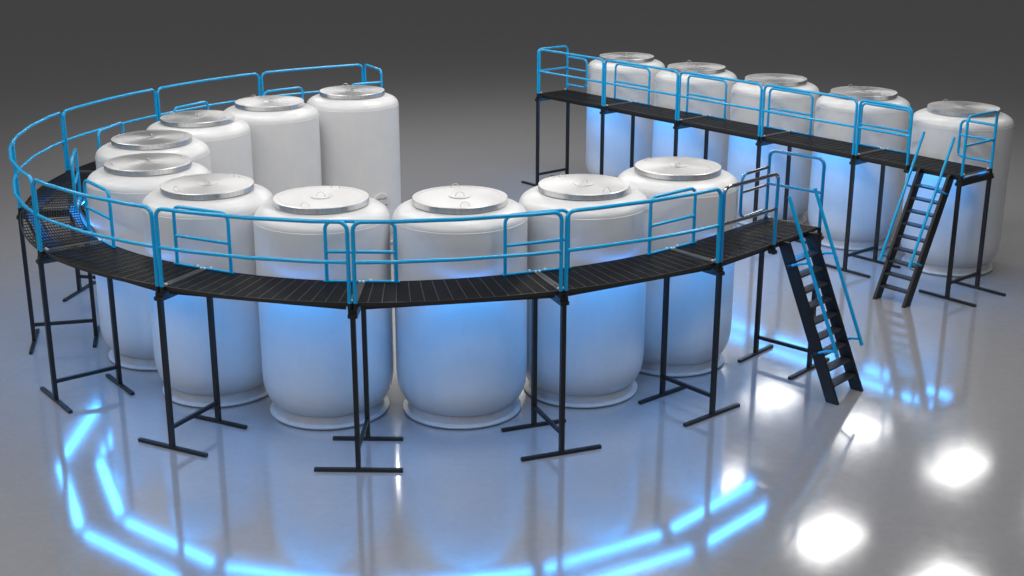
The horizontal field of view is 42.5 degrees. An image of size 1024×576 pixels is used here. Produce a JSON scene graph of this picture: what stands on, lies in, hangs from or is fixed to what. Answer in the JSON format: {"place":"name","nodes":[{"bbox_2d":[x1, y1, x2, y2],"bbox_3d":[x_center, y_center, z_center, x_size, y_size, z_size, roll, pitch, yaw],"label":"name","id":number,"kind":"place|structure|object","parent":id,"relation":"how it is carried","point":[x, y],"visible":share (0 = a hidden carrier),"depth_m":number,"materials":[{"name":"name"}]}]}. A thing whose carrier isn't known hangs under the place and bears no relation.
{"place":"outdoors","nodes":[
{"label":"outdoors","id":0,"kind":"place"},
{"bbox_2d":[0,0,1023,575],"bbox_3d":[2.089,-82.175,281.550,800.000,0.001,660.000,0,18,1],"label":"floor","id":1,"kind":"structure","parent":0,"point":[908,460],"depth_m":20.09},
{"bbox_2d":[86,153,209,370],"bbox_3d":[-5.845,-0.512,21.608,1.950,3.335,1.950,-9,20,-27],"label":"storage tank","id":2,"kind":"object","parent":1,"relation":"on","point":[136,178],"visible":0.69,"depth_m":20.83,"materials":[{"name":"white plastic"}]},
{"bbox_2d":[95,130,210,172],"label":"storage tank","id":3,"kind":"object","parent":1,"relation":"on","point":[165,141],"visible":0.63,"depth_m":22.72,"materials":[{"name":"white plastic"}]},
{"bbox_2d":[147,110,253,180],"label":"storage tank","id":4,"kind":"object","parent":1,"relation":"on","point":[224,137],"visible":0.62,"depth_m":24.53,"materials":[{"name":"white plastic"}]},
{"bbox_2d":[141,173,272,407],"bbox_3d":[-4.557,-0.041,20.148,1.950,3.335,1.950,14,22,37],"label":"storage tank","id":5,"kind":"object","parent":1,"relation":"on","point":[238,347],"visible":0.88,"depth_m":19.42,"materials":[{"name":"white plastic"}]},
{"bbox_2d":[224,95,321,196],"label":"storage tank","id":6,"kind":"object","parent":1,"relation":"on","point":[285,141],"visible":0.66,"depth_m":26.06,"materials":[{"name":"white plastic"}]},
{"bbox_2d":[253,184,393,429],"bbox_3d":[-2.745,0.209,19.378,1.950,3.335,1.950,5,18,14],"label":"storage tank","id":7,"kind":"object","parent":1,"relation":"on","point":[306,357],"visible":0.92,"depth_m":18.68,"materials":[{"name":"white plastic"}]},
{"bbox_2d":[306,83,400,242],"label":"storage tank","id":8,"kind":"object","parent":1,"relation":"on","point":[359,138],"visible":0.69,"depth_m":27.41,"materials":[{"name":"white plastic"}]},
{"bbox_2d":[8,64,829,472],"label":"curved walkway","id":9,"kind":"structure","parent":1,"relation":"on","point":[96,254],"depth_m":18.58,"materials":[{"name":"black metal"}]},
{"bbox_2d":[392,183,527,429],"bbox_3d":[-0.751,0.204,19.405,1.950,3.335,1.950,-3,18,-9],"label":"storage tank","id":10,"kind":"object","parent":1,"relation":"on","point":[461,366],"visible":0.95,"depth_m":18.70,"materials":[{"name":"white plastic"}]},
{"bbox_2d":[519,173,648,407],"bbox_3d":[1.074,-0.035,20.157,1.950,3.335,1.950,-11,21,-31],"label":"storage tank","id":11,"kind":"object","parent":1,"relation":"on","point":[605,330],"visible":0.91,"depth_m":19.44,"materials":[{"name":"white plastic"}]},
{"bbox_2d":[586,52,664,176],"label":"storage tank","id":12,"kind":"object","parent":1,"relation":"on","point":[617,133],"visible":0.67,"depth_m":32.68,"materials":[{"name":"white plastic"}]},
{"bbox_2d":[617,157,738,376],"bbox_3d":[2.631,-0.424,21.376,1.950,3.335,1.950,14,22,37],"label":"storage tank","id":13,"kind":"object","parent":1,"relation":"on","point":[690,321],"visible":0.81,"depth_m":20.63,"materials":[{"name":"white plastic"}]},
{"bbox_2d":[652,60,736,170],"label":"storage tank","id":14,"kind":"object","parent":1,"relation":"on","point":[690,141],"visible":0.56,"depth_m":30.88,"materials":[{"name":"white plastic"}]},
{"bbox_2d":[521,45,1005,306],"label":"straight walkway","id":15,"kind":"structure","parent":1,"relation":"on","point":[857,152],"depth_m":27.47,"materials":[{"name":"black metal"}]},
{"bbox_2d":[727,73,818,224],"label":"storage tank","id":16,"kind":"object","parent":1,"relation":"on","point":[742,152],"visible":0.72,"depth_m":29.31,"materials":[{"name":"white plastic"}]},
{"bbox_2d":[779,188,863,404],"bbox_3d":[4.764,0.101,20.177,1.231,3.076,0.884,16,24,40],"label":"access ladder","id":17,"kind":"object","parent":1,"relation":"on","point":[819,353],"visible":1,"depth_m":20.20,"materials":[{"name":"black metal"}]},
{"bbox_2d":[808,84,909,250],"bbox_3d":[7.441,-2.642,28.312,1.950,3.335,1.950,-5,18,-15],"label":"storage tank","id":18,"kind":"object","parent":1,"relation":"on","point":[865,191],"visible":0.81,"depth_m":27.62,"materials":[{"name":"white plastic"}]},
{"bbox_2d":[872,131,955,307],"bbox_3d":[7.524,-1.294,24.534,1.250,3.078,0.784,-14,22,-37],"label":"access ladder","id":19,"kind":"object","parent":1,"relation":"on","point":[899,235],"visible":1,"depth_m":24.59,"materials":[{"name":"black metal"}]},
{"bbox_2d":[901,99,1013,276],"bbox_3d":[8.937,-2.069,26.535,1.950,3.335,1.950,-6,19,-19],"label":"storage tank","id":20,"kind":"object","parent":1,"relation":"on","point":[938,122],"visible":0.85,"depth_m":25.81,"materials":[{"name":"white plastic"}]}
]}

